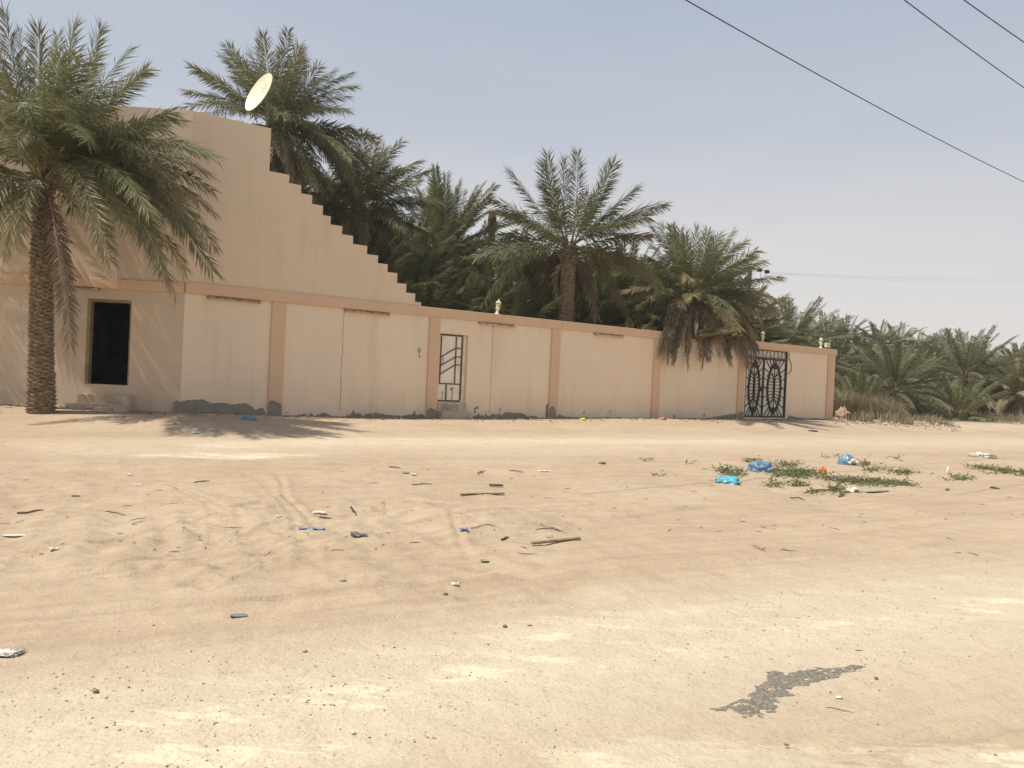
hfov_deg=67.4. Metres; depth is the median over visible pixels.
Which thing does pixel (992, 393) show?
date palm
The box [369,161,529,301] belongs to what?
date palm
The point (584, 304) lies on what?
date palm
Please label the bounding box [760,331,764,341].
wall lantern
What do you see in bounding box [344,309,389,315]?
tube light
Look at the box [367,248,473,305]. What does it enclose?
date palm
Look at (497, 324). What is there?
tube light
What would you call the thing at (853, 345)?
date palm
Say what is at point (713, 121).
sky
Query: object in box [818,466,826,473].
wrapper
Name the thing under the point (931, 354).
date palm
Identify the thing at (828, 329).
date palm
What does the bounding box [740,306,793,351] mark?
date palm
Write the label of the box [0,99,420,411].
house
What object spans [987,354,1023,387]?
date palm
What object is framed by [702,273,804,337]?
date palm
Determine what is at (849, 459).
plastic bag
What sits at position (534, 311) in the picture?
date palm
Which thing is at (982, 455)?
plastic bag
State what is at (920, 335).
date palm
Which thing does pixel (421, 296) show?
date palm
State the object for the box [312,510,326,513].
paper scrap
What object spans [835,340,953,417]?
date palm
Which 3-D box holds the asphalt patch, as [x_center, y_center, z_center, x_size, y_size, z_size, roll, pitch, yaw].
[1.429,1.558,3.997,1.216,0.015,0.308,2,0,-41]
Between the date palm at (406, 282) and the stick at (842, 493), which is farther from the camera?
the date palm at (406, 282)
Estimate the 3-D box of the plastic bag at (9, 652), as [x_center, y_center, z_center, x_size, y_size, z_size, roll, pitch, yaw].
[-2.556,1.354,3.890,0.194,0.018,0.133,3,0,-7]
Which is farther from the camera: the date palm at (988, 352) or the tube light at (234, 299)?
the date palm at (988, 352)
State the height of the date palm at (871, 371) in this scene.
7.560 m
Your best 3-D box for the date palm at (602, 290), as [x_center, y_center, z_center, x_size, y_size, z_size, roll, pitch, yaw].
[3.125,-2.092,33.682,7.865,7.089,7.624,2,0,-40]
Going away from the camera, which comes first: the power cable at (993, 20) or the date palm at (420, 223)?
the power cable at (993, 20)
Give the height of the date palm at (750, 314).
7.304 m
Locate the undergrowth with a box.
[909,409,1023,423]
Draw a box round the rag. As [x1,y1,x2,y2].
[350,531,367,536]
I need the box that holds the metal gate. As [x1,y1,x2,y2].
[744,348,787,417]
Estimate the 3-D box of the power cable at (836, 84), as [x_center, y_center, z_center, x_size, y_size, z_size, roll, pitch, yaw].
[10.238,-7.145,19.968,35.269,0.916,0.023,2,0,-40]
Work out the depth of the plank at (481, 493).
10.01 m
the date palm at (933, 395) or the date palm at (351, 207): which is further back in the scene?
the date palm at (933, 395)
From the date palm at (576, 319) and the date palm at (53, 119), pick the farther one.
the date palm at (576, 319)
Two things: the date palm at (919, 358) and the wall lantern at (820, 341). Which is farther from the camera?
the date palm at (919, 358)
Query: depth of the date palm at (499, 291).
29.54 m
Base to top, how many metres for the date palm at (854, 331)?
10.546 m
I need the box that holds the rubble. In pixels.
[833,417,960,431]
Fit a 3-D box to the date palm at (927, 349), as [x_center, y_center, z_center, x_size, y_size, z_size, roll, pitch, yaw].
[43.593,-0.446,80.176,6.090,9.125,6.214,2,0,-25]
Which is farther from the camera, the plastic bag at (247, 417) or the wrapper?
the plastic bag at (247, 417)
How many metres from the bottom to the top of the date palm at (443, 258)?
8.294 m
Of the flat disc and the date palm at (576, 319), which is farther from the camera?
the date palm at (576, 319)
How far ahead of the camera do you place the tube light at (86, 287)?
18.84 m
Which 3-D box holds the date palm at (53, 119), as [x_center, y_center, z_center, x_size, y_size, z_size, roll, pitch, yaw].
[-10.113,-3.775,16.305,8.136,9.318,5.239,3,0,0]
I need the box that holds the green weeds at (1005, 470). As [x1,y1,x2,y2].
[939,462,1023,480]
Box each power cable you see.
[685,0,1023,181]
[780,274,1006,282]
[904,0,1023,87]
[964,0,1023,42]
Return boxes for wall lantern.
[494,299,500,313]
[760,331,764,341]
[819,337,822,347]
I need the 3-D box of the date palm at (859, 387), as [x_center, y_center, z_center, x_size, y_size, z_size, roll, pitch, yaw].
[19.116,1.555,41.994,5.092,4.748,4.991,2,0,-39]
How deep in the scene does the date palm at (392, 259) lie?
27.19 m
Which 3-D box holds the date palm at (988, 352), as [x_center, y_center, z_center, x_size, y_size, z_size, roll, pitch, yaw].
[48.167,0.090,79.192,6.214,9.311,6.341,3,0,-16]
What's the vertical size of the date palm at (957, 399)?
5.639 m
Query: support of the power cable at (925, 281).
attached to the electricity pole
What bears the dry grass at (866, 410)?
on the ground at (620, 690)
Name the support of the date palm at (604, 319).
on the ground at (620, 690)
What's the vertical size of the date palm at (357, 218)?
10.728 m
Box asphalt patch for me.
[710,665,864,717]
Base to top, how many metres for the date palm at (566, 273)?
10.373 m
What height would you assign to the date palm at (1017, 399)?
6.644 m
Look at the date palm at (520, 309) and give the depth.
28.69 m
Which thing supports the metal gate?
attached to the boundary wall
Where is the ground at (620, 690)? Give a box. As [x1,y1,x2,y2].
[0,404,1023,767]
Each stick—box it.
[17,509,42,513]
[804,489,830,493]
[838,491,857,496]
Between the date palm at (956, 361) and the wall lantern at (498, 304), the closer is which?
the wall lantern at (498, 304)
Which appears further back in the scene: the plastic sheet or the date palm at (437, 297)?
the date palm at (437, 297)
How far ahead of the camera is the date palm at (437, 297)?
27.19 m
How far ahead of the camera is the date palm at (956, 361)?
80.49 m
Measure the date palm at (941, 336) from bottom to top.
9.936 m
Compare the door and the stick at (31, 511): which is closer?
the stick at (31, 511)
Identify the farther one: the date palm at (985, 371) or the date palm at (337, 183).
the date palm at (985, 371)
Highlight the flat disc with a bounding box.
[230,613,247,616]
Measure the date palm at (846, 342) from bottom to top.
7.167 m
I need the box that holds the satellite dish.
[245,73,272,127]
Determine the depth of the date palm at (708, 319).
29.81 m
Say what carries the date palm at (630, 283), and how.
on the ground at (620, 690)
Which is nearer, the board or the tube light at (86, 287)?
the board
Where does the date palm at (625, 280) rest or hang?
on the ground at (620, 690)
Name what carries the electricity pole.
on the ground at (620, 690)
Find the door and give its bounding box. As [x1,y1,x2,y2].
[437,333,465,401]
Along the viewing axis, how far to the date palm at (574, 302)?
32.77 m
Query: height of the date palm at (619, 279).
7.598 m
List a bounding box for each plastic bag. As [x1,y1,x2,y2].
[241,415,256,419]
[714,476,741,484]
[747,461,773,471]
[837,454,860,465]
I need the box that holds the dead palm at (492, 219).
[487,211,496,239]
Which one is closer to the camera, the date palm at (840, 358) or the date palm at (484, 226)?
the date palm at (484, 226)
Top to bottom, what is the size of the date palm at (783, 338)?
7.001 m
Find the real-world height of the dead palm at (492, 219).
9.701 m
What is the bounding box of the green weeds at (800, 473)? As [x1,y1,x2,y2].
[639,453,932,495]
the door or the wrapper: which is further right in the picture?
the wrapper
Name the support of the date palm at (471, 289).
on the ground at (620, 690)
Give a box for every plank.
[460,492,504,494]
[531,537,580,543]
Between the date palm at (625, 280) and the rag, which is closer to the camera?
the rag
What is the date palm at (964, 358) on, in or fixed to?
on the ground at (620, 690)
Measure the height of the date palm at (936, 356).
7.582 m
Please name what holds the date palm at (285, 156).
on the ground at (620, 690)
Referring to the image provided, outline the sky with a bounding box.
[0,0,1023,373]
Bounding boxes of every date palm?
[0,1,230,414]
[176,24,393,214]
[282,147,427,261]
[297,126,445,279]
[303,185,412,249]
[317,189,412,271]
[342,220,441,304]
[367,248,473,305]
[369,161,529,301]
[370,220,455,303]
[376,205,485,297]
[383,232,483,306]
[390,268,447,307]
[397,273,479,310]
[407,266,521,313]
[415,280,501,312]
[426,259,579,320]
[429,219,520,274]
[434,291,535,315]
[440,228,557,310]
[440,281,575,318]
[448,241,514,295]
[460,252,601,303]
[469,145,674,327]
[475,240,621,324]
[485,306,578,322]
[496,277,633,319]
[517,256,660,327]
[523,295,606,323]
[543,290,657,326]
[583,238,686,329]
[583,257,660,300]
[583,282,665,330]
[584,253,704,327]
[596,276,756,321]
[606,219,786,371]
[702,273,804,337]
[711,282,816,344]
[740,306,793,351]
[741,305,808,346]
[762,293,864,388]
[798,309,856,362]
[805,332,861,369]
[817,312,876,358]
[829,332,874,386]
[834,356,886,392]
[834,370,908,413]
[834,371,900,400]
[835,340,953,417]
[843,343,886,384]
[850,342,908,402]
[852,329,885,344]
[853,319,915,357]
[868,321,930,372]
[883,378,973,414]
[886,344,954,390]
[890,330,941,353]
[895,324,1023,417]
[899,382,970,417]
[907,336,957,375]
[909,328,968,367]
[913,372,1020,422]
[914,348,957,385]
[925,353,975,386]
[941,343,985,381]
[943,340,1007,371]
[954,358,1006,387]
[964,345,1023,419]
[964,380,1023,420]
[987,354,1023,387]
[996,341,1023,359]
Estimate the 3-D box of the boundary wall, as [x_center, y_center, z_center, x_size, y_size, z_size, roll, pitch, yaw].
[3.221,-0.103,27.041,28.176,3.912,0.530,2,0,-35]
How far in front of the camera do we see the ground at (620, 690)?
5.40 m
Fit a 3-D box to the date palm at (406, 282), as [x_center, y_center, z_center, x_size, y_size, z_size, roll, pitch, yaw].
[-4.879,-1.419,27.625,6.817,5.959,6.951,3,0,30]
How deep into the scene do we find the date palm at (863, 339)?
84.16 m
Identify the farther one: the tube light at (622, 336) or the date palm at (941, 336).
the date palm at (941, 336)
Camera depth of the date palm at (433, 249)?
31.21 m
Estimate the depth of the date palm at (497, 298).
29.96 m
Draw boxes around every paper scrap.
[3,534,24,535]
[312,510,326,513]
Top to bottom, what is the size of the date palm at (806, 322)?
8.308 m
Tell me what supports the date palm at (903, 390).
on the ground at (620, 690)
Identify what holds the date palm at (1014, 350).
on the ground at (620, 690)
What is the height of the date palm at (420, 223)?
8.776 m
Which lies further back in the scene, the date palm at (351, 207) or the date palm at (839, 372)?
the date palm at (839, 372)
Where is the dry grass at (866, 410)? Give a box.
[833,384,955,425]
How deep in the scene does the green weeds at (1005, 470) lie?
16.53 m
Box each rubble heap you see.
[834,406,849,418]
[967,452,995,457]
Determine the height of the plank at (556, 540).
0.018 m
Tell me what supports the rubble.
on the ground at (620, 690)
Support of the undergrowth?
on the ground at (620, 690)
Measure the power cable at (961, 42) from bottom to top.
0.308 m
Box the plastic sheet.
[298,526,324,529]
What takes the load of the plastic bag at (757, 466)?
on the ground at (620, 690)
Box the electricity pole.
[747,268,769,289]
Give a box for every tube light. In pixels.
[54,285,100,290]
[207,295,260,303]
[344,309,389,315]
[479,322,514,327]
[594,333,623,337]
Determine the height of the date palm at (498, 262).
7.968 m
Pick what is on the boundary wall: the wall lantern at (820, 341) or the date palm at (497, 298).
the wall lantern at (820, 341)
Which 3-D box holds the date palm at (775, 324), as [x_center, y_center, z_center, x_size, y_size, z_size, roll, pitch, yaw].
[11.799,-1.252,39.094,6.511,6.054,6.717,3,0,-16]
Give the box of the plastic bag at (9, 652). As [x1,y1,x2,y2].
[0,648,26,657]
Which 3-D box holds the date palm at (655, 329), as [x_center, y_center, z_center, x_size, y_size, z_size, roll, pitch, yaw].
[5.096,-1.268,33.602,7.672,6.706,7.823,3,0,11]
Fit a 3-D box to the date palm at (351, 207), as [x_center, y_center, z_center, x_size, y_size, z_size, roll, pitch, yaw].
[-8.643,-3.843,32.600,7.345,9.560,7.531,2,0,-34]
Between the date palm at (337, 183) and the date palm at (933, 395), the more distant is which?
the date palm at (933, 395)
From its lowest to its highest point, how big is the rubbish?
0.096 m
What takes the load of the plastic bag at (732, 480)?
on the ground at (620, 690)
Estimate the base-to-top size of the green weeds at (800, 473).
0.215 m
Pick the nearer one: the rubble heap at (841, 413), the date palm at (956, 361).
the rubble heap at (841, 413)
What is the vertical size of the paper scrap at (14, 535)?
0.015 m
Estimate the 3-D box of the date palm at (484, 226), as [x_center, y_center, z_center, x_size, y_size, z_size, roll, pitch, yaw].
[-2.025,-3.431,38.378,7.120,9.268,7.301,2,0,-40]
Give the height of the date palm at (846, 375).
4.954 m
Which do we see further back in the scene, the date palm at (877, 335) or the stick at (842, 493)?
the date palm at (877, 335)
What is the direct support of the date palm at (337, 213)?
on the ground at (620, 690)
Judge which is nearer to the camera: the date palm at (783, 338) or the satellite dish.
the satellite dish
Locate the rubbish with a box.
[846,486,861,492]
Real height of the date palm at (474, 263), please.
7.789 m
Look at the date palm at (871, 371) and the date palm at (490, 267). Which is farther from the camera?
the date palm at (871, 371)
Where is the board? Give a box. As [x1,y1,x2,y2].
[861,489,888,491]
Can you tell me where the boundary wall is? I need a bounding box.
[173,282,836,419]
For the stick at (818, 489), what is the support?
on the ground at (620, 690)
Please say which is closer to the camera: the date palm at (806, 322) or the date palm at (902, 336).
the date palm at (806, 322)

